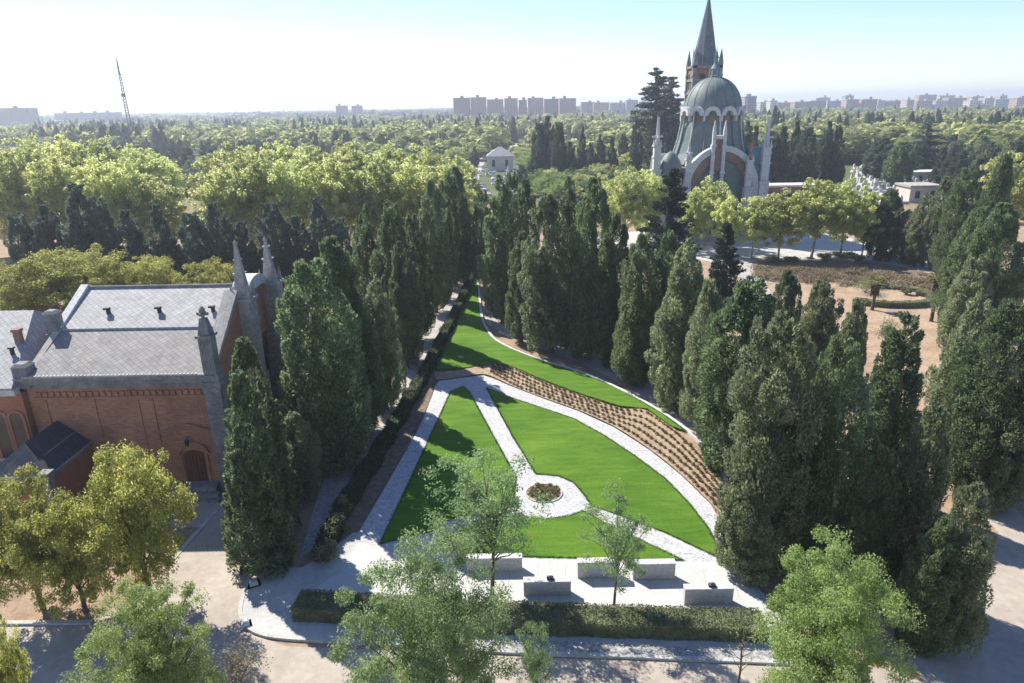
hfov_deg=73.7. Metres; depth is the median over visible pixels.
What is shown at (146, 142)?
dark cypress
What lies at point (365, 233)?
cypress tree
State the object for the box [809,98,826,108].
apartment block
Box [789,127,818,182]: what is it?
dark cypress
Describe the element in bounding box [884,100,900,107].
apartment block
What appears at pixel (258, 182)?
plane tree
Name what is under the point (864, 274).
scrub
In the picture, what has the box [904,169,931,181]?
mausoleum
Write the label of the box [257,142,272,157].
dark cypress
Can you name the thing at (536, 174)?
leafy tree
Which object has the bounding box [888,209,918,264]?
conifer tree
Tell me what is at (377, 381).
cypress tree
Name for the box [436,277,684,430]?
lawn
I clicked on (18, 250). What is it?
dark cypress
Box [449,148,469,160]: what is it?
leafy tree
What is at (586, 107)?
apartment block
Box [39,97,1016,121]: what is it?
city skyline
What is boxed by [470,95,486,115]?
apartment block
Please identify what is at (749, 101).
apartment block
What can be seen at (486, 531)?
robinia tree
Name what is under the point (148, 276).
yellow tree
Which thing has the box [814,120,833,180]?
dark cypress
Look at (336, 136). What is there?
dark cypress
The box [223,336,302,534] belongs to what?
cypress tree
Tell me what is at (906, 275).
scrub
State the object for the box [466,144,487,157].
leafy tree
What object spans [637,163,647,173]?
leafy tree
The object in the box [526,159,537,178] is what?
dark cypress
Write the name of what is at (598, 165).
leafy tree
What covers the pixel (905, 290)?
shrub
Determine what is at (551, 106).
apartment block
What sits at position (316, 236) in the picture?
dark cypress
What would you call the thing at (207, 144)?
dark cypress
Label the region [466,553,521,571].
stone block
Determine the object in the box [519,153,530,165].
leafy tree
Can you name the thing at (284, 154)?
plane tree
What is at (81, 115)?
apartment block
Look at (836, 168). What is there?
dark cypress
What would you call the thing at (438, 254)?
cypress tree
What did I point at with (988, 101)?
apartment block
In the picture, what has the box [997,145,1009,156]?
dark conifer
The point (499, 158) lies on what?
house
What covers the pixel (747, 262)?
path
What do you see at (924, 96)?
apartment block
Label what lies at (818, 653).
leafy tree
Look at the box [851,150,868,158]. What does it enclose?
leafy tree
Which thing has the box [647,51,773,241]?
church
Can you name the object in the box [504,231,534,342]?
cypress tree
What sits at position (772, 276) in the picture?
scrub
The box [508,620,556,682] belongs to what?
sapling
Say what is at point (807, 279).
scrub
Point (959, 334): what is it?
conifer tree
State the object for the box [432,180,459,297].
cypress tree
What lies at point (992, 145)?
dark conifer
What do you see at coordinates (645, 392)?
path
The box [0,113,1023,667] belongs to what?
ground
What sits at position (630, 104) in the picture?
apartment block
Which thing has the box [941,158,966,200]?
dark conifer
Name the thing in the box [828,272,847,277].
scrub
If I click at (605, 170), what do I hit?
leafy tree
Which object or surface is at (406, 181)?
plane tree
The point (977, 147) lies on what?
dark conifer
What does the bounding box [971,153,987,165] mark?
dark conifer
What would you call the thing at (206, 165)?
plane tree
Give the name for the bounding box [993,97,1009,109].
apartment block
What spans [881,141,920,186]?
round cypress
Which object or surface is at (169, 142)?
dark cypress
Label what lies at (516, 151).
leafy tree
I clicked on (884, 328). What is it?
shrub
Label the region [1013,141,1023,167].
dark conifer
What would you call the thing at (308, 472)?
cypress tree
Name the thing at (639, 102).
apartment block
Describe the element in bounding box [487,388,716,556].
lawn
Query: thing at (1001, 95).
apartment block
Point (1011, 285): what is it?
conifer tree
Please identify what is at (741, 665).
bare sapling
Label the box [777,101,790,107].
apartment block
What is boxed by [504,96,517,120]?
apartment block
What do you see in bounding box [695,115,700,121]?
window
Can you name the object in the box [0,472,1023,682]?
road
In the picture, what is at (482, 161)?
road
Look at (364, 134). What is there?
dark cypress
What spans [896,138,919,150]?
leafy tree
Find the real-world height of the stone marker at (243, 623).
0.450 m
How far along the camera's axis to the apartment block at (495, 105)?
1162.16 m
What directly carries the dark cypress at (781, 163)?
on the ground at (16, 607)
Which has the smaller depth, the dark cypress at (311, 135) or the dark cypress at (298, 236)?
the dark cypress at (298, 236)
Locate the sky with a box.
[0,0,1023,114]
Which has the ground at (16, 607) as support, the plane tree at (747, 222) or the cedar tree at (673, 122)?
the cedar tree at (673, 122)
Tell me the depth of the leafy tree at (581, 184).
193.45 m
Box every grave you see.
[857,177,862,185]
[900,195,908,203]
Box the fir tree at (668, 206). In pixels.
[637,166,701,281]
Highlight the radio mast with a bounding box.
[116,57,131,129]
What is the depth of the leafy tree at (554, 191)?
182.04 m
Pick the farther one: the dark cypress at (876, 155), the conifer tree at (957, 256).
the dark cypress at (876, 155)
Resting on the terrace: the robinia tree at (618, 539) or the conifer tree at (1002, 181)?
the robinia tree at (618, 539)
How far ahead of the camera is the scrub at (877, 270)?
106.35 m
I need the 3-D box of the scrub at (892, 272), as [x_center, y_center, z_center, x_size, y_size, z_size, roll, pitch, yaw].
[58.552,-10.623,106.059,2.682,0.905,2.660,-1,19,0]
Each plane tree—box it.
[0,148,57,242]
[0,165,21,236]
[1,132,50,187]
[21,150,90,239]
[38,134,99,195]
[54,154,122,228]
[74,135,135,177]
[85,159,162,238]
[109,142,167,182]
[119,173,193,242]
[124,153,187,209]
[185,150,230,209]
[188,160,259,241]
[208,141,259,227]
[223,151,292,245]
[254,139,304,215]
[263,153,328,247]
[289,143,329,205]
[300,151,369,241]
[327,139,372,183]
[342,152,400,245]
[352,142,403,189]
[379,154,435,234]
[391,143,443,196]
[412,164,477,220]
[427,155,480,211]
[604,165,653,230]
[630,169,669,234]
[676,190,712,238]
[687,175,734,245]
[706,190,743,240]
[733,196,773,258]
[750,187,812,258]
[783,177,857,258]
[818,177,877,251]
[846,190,893,254]
[968,150,1023,226]
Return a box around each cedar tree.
[626,67,677,157]
[643,76,683,159]
[897,122,947,169]
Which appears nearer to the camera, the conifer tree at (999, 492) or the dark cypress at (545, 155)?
the conifer tree at (999, 492)
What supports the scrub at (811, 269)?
on the soil bank
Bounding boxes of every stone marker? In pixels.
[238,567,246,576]
[238,618,251,631]
[248,578,260,588]
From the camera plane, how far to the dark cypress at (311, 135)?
401.44 m
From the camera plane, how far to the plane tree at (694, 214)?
122.48 m
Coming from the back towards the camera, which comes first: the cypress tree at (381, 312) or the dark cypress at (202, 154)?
the dark cypress at (202, 154)
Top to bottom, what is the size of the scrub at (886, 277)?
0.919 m
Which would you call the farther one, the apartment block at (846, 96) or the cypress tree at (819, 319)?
the apartment block at (846, 96)
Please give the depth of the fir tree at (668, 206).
97.68 m
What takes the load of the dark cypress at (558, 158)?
on the ground at (16, 607)
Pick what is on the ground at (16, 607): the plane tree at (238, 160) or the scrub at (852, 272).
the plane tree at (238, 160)
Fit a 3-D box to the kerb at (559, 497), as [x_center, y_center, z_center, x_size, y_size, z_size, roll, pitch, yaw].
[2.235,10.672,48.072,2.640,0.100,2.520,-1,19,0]
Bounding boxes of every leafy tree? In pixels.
[59,575,229,682]
[443,148,468,165]
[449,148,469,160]
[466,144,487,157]
[512,147,530,161]
[515,150,530,162]
[517,180,538,193]
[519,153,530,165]
[528,169,544,180]
[530,176,553,196]
[532,173,565,182]
[537,174,558,189]
[542,180,578,202]
[543,168,560,174]
[548,173,566,179]
[557,184,584,200]
[559,167,581,176]
[562,173,588,189]
[573,167,592,175]
[575,180,586,197]
[589,163,603,168]
[589,167,608,177]
[593,172,612,184]
[597,168,613,178]
[600,163,619,178]
[601,182,615,198]
[615,166,637,179]
[617,152,632,169]
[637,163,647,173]
[750,523,927,682]
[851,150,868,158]
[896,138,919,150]
[976,136,1008,147]
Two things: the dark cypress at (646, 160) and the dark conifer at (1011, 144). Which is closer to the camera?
the dark conifer at (1011, 144)
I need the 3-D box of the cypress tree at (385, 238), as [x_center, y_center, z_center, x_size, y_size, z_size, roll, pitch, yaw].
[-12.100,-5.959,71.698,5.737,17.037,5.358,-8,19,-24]
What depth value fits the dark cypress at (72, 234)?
103.37 m
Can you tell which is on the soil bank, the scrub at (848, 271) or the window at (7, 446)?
the scrub at (848, 271)
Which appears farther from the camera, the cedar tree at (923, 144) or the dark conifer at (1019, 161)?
the cedar tree at (923, 144)
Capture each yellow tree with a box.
[0,258,69,311]
[1,243,136,312]
[118,254,181,284]
[171,256,233,283]
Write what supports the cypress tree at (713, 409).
on the ground at (16, 607)
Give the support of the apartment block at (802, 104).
on the ground at (16, 607)
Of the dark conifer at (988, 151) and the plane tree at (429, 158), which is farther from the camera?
the dark conifer at (988, 151)
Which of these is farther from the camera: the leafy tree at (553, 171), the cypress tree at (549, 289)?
the leafy tree at (553, 171)
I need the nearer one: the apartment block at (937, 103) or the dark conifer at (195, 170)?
the dark conifer at (195, 170)
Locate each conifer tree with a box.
[708,222,746,308]
[862,187,904,260]
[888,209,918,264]
[900,192,935,266]
[913,176,954,269]
[920,292,997,454]
[927,167,982,269]
[930,206,1000,324]
[935,254,997,349]
[936,298,1023,500]
[948,202,1023,348]
[957,374,1023,515]
[977,153,1014,258]
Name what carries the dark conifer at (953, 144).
on the ground at (16, 607)
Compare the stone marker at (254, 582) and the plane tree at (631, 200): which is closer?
the stone marker at (254, 582)
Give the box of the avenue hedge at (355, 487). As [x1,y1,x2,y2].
[311,260,474,561]
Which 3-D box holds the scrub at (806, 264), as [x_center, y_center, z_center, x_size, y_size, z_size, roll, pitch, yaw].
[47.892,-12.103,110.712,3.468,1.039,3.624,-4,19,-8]
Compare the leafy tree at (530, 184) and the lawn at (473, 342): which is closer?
the lawn at (473, 342)
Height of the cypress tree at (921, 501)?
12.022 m
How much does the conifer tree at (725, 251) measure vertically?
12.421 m
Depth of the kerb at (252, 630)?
33.95 m
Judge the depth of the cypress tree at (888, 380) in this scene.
43.04 m
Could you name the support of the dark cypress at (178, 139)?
on the ground at (16, 607)
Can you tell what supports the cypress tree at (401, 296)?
on the ground at (16, 607)
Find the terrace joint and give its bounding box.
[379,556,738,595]
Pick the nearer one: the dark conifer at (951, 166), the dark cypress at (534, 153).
the dark conifer at (951, 166)
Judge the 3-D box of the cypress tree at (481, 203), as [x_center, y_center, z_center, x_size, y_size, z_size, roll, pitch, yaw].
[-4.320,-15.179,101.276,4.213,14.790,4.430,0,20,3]
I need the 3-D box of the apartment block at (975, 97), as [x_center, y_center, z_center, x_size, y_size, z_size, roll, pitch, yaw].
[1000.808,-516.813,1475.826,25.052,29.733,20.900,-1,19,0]
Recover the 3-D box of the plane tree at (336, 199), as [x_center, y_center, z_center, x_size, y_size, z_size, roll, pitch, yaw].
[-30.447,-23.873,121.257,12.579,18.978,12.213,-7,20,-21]
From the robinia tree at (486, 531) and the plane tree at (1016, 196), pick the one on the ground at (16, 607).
the plane tree at (1016, 196)
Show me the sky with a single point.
(57, 56)
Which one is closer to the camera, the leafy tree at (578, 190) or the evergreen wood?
the leafy tree at (578, 190)
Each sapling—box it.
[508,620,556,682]
[721,613,761,682]
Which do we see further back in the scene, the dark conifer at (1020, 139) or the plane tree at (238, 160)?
the dark conifer at (1020, 139)
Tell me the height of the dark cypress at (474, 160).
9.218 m
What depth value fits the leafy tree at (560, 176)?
211.09 m
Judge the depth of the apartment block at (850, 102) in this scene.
1184.01 m
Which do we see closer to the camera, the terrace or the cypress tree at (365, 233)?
the terrace
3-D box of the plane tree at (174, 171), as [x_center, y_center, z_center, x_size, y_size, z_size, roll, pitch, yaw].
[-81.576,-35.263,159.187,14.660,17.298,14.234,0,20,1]
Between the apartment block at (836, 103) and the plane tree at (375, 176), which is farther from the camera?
the apartment block at (836, 103)
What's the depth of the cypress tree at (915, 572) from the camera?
32.27 m
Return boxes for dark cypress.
[1,211,41,276]
[29,204,64,282]
[55,182,99,272]
[81,196,125,284]
[109,139,117,148]
[112,209,149,284]
[118,139,125,151]
[144,137,151,150]
[145,204,181,283]
[165,150,178,160]
[166,138,171,153]
[176,138,185,147]
[176,141,182,150]
[176,212,208,283]
[179,153,190,167]
[185,147,195,160]
[198,142,206,155]
[198,152,204,172]
[200,201,241,281]
[203,139,211,149]
[205,149,218,158]
[225,146,233,157]
[231,220,262,281]
[235,140,245,154]
[253,201,293,286]
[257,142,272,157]
[282,214,313,285]
[304,194,333,281]
[307,132,313,153]
[311,133,322,156]
[327,216,355,280]
[331,131,340,149]
[343,131,351,143]
[361,132,369,140]
[470,146,479,166]
[516,165,527,191]
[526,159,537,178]
[528,123,545,167]
[537,115,556,170]
[550,122,566,174]
[565,141,577,173]
[573,131,578,139]
[577,126,587,173]
[586,142,595,168]
[594,134,605,164]
[606,137,618,178]
[617,134,628,169]
[629,119,644,174]
[642,153,649,169]
[742,121,752,146]
[751,126,758,146]
[764,130,776,182]
[770,105,778,128]
[771,126,789,182]
[785,119,800,182]
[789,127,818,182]
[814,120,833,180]
[822,125,845,185]
[861,137,893,178]
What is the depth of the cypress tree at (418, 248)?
77.04 m
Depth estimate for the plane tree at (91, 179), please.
122.29 m
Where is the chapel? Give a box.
[0,237,289,531]
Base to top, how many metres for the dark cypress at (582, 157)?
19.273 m
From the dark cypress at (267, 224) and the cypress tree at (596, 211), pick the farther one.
the dark cypress at (267, 224)
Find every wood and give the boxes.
[0,105,1023,155]
[27,104,1023,154]
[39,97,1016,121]
[302,120,649,157]
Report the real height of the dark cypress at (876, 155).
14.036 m
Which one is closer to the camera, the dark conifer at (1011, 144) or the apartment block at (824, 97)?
the dark conifer at (1011, 144)
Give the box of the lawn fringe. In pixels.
[378,284,717,560]
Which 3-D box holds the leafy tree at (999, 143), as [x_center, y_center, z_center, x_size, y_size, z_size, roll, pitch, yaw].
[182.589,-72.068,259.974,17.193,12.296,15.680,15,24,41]
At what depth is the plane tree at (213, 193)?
120.20 m
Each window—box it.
[0,411,15,460]
[6,410,30,449]
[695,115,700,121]
[709,115,714,121]
[724,115,728,121]
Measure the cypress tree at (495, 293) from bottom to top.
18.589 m
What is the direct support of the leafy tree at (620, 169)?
on the ground at (16, 607)
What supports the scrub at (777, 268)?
on the soil bank
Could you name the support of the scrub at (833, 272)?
on the soil bank
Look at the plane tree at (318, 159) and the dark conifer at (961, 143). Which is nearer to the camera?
the plane tree at (318, 159)
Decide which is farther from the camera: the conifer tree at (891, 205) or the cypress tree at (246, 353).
the conifer tree at (891, 205)
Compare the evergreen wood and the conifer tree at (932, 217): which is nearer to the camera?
the conifer tree at (932, 217)
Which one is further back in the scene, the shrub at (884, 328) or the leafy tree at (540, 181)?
the leafy tree at (540, 181)
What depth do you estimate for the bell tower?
153.46 m
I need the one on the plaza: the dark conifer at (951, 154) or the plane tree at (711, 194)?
the plane tree at (711, 194)
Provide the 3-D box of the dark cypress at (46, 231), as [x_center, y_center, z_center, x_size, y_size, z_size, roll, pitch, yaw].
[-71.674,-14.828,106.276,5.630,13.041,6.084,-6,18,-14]
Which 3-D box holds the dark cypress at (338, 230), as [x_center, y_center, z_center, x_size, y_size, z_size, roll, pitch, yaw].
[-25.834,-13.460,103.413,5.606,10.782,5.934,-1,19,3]
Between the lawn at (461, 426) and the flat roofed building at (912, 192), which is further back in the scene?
the flat roofed building at (912, 192)
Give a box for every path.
[300,184,474,556]
[355,375,720,562]
[484,308,741,480]
[737,257,779,311]
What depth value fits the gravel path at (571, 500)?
50.09 m
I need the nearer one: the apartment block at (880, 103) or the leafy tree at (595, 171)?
the leafy tree at (595, 171)
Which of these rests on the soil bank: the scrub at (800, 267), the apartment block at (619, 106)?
the scrub at (800, 267)
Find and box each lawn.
[381,386,515,543]
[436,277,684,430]
[440,511,682,560]
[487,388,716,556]
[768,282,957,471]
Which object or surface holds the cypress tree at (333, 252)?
on the ground at (16, 607)
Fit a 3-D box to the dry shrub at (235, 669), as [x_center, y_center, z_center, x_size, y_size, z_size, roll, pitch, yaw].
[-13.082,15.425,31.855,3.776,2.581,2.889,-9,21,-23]
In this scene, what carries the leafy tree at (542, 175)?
on the ground at (16, 607)
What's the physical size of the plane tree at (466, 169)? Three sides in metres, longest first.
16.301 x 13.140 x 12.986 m
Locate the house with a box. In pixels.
[486,147,513,170]
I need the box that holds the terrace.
[311,543,767,616]
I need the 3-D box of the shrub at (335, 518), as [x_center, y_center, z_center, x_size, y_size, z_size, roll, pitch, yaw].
[-11.211,11.690,44.015,1.420,1.616,1.357,-1,19,0]
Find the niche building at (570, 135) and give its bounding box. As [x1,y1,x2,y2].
[567,132,580,138]
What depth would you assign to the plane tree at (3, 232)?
129.14 m
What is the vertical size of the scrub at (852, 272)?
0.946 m
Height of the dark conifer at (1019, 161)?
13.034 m
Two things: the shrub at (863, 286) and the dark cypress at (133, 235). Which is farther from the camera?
the dark cypress at (133, 235)
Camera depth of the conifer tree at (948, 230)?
99.71 m
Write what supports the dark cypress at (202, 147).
on the ground at (16, 607)
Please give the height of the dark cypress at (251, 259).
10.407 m
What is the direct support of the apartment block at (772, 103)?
on the ground at (16, 607)
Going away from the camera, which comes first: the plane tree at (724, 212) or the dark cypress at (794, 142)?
the plane tree at (724, 212)
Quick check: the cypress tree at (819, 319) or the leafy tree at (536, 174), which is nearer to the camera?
the cypress tree at (819, 319)
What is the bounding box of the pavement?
[243,532,790,651]
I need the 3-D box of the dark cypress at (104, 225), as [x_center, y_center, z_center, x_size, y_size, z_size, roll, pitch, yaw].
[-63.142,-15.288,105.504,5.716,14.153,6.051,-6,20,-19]
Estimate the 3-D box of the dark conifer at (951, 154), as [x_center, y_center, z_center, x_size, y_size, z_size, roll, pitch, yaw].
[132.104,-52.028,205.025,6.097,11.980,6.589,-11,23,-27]
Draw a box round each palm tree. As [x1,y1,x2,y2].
[865,275,886,310]
[927,269,947,321]
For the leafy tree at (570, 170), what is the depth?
223.46 m
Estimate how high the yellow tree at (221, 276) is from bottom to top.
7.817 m
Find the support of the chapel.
on the ground at (16, 607)
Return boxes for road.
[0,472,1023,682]
[463,145,514,178]
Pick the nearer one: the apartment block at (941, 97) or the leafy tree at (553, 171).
the leafy tree at (553, 171)
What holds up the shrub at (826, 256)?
on the plaza
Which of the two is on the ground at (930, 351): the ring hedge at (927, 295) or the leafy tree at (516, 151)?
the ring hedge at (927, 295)
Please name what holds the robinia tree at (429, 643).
on the road at (201, 562)
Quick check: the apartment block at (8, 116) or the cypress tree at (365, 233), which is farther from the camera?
the apartment block at (8, 116)
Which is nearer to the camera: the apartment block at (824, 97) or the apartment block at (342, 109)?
the apartment block at (342, 109)
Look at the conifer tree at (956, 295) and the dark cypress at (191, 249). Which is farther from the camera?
the dark cypress at (191, 249)
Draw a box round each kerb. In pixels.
[0,620,91,625]
[238,571,801,665]
[477,282,727,480]
[525,483,561,502]
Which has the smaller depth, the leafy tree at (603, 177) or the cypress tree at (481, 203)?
the cypress tree at (481, 203)
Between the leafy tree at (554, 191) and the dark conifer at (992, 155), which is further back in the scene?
the dark conifer at (992, 155)
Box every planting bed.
[435,364,722,512]
[527,484,560,500]
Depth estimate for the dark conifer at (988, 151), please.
208.69 m
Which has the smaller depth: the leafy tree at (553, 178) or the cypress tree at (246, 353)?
the cypress tree at (246, 353)
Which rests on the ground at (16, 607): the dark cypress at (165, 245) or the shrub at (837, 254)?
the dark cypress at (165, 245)
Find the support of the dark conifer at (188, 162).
on the ground at (16, 607)
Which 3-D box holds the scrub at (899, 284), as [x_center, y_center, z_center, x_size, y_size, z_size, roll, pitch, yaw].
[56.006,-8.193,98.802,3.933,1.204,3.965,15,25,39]
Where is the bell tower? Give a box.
[684,0,723,103]
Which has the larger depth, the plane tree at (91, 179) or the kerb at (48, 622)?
the plane tree at (91, 179)
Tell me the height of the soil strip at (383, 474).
0.001 m
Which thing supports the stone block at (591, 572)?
on the terrace
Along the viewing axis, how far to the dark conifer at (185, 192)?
215.53 m
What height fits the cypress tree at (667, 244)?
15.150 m
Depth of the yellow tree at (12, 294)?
81.89 m
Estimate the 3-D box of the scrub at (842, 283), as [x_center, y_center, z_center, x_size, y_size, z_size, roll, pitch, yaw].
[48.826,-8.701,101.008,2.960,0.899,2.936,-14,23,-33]
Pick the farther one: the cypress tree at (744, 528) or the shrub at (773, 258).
the shrub at (773, 258)
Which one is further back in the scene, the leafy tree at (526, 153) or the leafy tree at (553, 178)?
the leafy tree at (526, 153)
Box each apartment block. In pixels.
[0,106,39,125]
[54,110,122,121]
[335,104,348,116]
[351,104,362,117]
[453,96,470,116]
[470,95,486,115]
[487,98,503,114]
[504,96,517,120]
[518,97,526,114]
[527,96,542,115]
[543,97,558,115]
[558,96,575,114]
[580,101,593,113]
[592,101,609,112]
[609,100,624,114]
[625,99,637,114]
[638,100,645,111]
[741,94,756,112]
[756,100,766,111]
[766,98,777,111]
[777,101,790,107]
[790,100,810,113]
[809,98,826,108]
[817,95,830,100]
[826,99,840,108]
[841,97,859,110]
[842,94,853,98]
[858,97,877,113]
[876,99,885,108]
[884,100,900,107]
[900,97,913,108]
[913,99,932,109]
[914,93,936,100]
[932,99,948,109]
[936,93,955,100]
[942,96,966,108]
[962,99,982,106]
[967,95,983,100]
[978,96,994,108]
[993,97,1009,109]
[994,94,1007,98]
[1008,96,1023,108]
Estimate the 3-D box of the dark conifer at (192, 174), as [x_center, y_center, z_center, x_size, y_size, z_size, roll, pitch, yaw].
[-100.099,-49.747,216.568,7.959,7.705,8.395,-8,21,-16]
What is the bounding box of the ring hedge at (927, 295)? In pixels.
[852,289,939,307]
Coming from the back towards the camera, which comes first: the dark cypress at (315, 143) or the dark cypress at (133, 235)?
the dark cypress at (315, 143)
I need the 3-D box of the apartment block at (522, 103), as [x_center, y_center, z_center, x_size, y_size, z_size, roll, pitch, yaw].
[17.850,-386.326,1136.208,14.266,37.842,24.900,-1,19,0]
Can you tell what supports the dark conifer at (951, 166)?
on the ground at (16, 607)
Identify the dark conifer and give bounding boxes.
[169,158,181,167]
[181,169,189,195]
[182,159,193,170]
[183,172,195,196]
[185,172,196,194]
[188,168,198,172]
[191,173,207,198]
[927,147,948,183]
[937,148,959,181]
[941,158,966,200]
[943,154,968,184]
[944,134,958,150]
[947,141,960,153]
[952,149,969,171]
[955,158,988,208]
[958,141,970,154]
[961,145,975,166]
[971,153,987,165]
[972,134,989,159]
[979,162,991,186]
[981,141,1001,152]
[982,148,994,157]
[988,152,997,160]
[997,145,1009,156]
[1000,151,1021,170]
[1001,139,1015,153]
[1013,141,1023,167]
[1014,137,1023,142]
[1016,152,1023,169]
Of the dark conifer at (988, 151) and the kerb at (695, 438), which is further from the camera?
the dark conifer at (988, 151)
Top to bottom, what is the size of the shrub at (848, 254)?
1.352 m
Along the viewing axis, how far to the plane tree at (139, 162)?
155.65 m
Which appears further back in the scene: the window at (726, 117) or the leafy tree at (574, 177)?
the leafy tree at (574, 177)
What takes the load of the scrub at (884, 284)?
on the soil bank
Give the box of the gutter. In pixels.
[162,502,221,568]
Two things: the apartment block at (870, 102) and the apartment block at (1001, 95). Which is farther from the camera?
the apartment block at (1001, 95)
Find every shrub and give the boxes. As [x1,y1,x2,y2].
[189,634,273,682]
[313,537,339,563]
[328,512,349,531]
[336,494,353,511]
[764,255,782,261]
[783,256,800,261]
[817,253,834,258]
[829,250,845,257]
[841,251,857,257]
[849,254,865,260]
[852,278,879,293]
[874,315,900,341]
[900,286,912,294]
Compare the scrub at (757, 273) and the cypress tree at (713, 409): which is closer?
the cypress tree at (713, 409)
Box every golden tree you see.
[0,462,76,610]
[0,613,31,682]
[3,489,125,620]
[66,439,197,594]
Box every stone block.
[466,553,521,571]
[523,575,570,595]
[577,557,618,577]
[632,558,675,579]
[682,582,733,604]
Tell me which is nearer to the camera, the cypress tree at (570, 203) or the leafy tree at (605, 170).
the cypress tree at (570, 203)
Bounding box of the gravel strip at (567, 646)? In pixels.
[358,631,778,659]
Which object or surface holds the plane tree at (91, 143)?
on the ground at (16, 607)
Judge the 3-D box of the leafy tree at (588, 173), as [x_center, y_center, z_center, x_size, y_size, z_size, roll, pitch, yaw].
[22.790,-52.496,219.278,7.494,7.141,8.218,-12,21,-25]
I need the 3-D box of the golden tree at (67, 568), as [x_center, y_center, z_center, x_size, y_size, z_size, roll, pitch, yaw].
[-23.663,11.392,36.651,5.573,7.445,5.309,-20,28,-40]
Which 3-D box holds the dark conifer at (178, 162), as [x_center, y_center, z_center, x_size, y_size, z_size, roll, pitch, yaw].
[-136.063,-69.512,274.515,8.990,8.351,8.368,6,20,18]
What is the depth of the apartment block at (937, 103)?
1260.73 m
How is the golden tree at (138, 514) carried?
on the ground at (16, 607)
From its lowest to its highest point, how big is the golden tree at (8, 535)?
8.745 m
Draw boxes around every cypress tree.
[220,369,298,580]
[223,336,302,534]
[241,442,296,545]
[273,257,374,478]
[280,411,321,499]
[310,235,385,429]
[334,286,388,428]
[351,203,387,328]
[365,274,407,409]
[369,203,424,357]
[388,241,424,368]
[400,213,436,335]
[417,179,453,312]
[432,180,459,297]
[442,166,472,286]
[470,189,494,286]
[475,174,522,323]
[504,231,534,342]
[505,171,524,267]
[512,178,540,273]
[516,192,577,353]
[556,176,589,327]
[565,176,618,359]
[590,212,630,367]
[610,232,662,387]
[644,229,680,377]
[644,237,716,413]
[678,278,728,437]
[692,275,787,477]
[713,308,827,585]
[714,457,783,587]
[771,269,802,364]
[779,334,876,570]
[786,277,844,389]
[826,297,868,406]
[839,444,903,601]
[847,311,925,491]
[872,399,952,591]
[893,514,967,659]
[909,481,997,660]
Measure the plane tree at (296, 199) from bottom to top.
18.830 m
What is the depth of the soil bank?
112.14 m
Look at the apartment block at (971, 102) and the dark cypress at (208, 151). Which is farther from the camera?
the apartment block at (971, 102)
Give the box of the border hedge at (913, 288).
[871,284,931,291]
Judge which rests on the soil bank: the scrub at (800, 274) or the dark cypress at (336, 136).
the scrub at (800, 274)
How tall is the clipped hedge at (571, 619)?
1.016 m
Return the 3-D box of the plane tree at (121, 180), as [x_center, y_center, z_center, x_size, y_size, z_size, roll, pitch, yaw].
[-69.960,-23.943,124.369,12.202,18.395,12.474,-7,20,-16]
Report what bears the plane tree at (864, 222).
on the plaza
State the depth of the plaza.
125.92 m
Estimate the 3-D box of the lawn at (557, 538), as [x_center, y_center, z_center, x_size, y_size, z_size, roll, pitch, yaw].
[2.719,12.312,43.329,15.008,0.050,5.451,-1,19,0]
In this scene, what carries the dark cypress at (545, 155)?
on the ground at (16, 607)
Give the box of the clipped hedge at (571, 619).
[289,589,767,642]
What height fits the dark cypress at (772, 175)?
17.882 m
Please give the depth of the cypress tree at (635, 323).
62.95 m
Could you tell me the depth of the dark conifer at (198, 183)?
209.69 m
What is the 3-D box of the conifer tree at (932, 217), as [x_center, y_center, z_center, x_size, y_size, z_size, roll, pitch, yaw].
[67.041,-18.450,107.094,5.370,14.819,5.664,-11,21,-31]
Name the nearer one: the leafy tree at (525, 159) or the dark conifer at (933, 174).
the dark conifer at (933, 174)
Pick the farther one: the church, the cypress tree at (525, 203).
the church
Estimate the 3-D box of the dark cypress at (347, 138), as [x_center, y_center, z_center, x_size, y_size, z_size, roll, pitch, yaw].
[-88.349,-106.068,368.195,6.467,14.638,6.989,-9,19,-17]
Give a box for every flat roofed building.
[768,182,817,203]
[894,182,938,202]
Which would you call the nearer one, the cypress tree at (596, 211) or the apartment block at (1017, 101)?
the cypress tree at (596, 211)
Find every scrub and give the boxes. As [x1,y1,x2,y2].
[747,264,770,269]
[750,269,773,277]
[756,271,778,279]
[772,266,784,269]
[781,266,802,272]
[784,265,808,272]
[794,271,810,275]
[795,263,819,267]
[797,275,817,282]
[804,267,819,272]
[811,274,829,280]
[812,268,831,275]
[823,269,845,275]
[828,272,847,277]
[833,279,853,285]
[839,268,859,274]
[840,275,860,283]
[842,269,863,274]
[843,265,871,272]
[857,272,870,276]
[868,269,889,274]
[869,279,892,287]
[870,274,893,279]
[880,270,897,273]
[887,279,915,287]
[890,276,920,283]
[894,274,914,278]
[912,277,933,283]
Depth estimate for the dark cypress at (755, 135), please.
225.11 m
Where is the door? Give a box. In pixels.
[183,450,208,480]
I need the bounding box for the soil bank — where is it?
[752,260,935,290]
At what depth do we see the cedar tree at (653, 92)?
262.40 m
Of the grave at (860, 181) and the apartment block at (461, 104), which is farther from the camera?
the apartment block at (461, 104)
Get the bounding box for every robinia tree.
[327,516,519,682]
[418,447,557,597]
[574,477,656,605]
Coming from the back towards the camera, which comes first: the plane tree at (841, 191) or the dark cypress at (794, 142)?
the dark cypress at (794, 142)
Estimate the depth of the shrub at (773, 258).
115.79 m
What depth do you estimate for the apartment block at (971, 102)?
1261.04 m
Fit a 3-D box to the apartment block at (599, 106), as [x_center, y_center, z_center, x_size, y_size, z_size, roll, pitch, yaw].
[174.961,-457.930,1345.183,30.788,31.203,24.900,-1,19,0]
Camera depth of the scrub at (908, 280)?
100.93 m
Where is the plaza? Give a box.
[588,231,937,272]
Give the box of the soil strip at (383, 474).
[337,323,455,543]

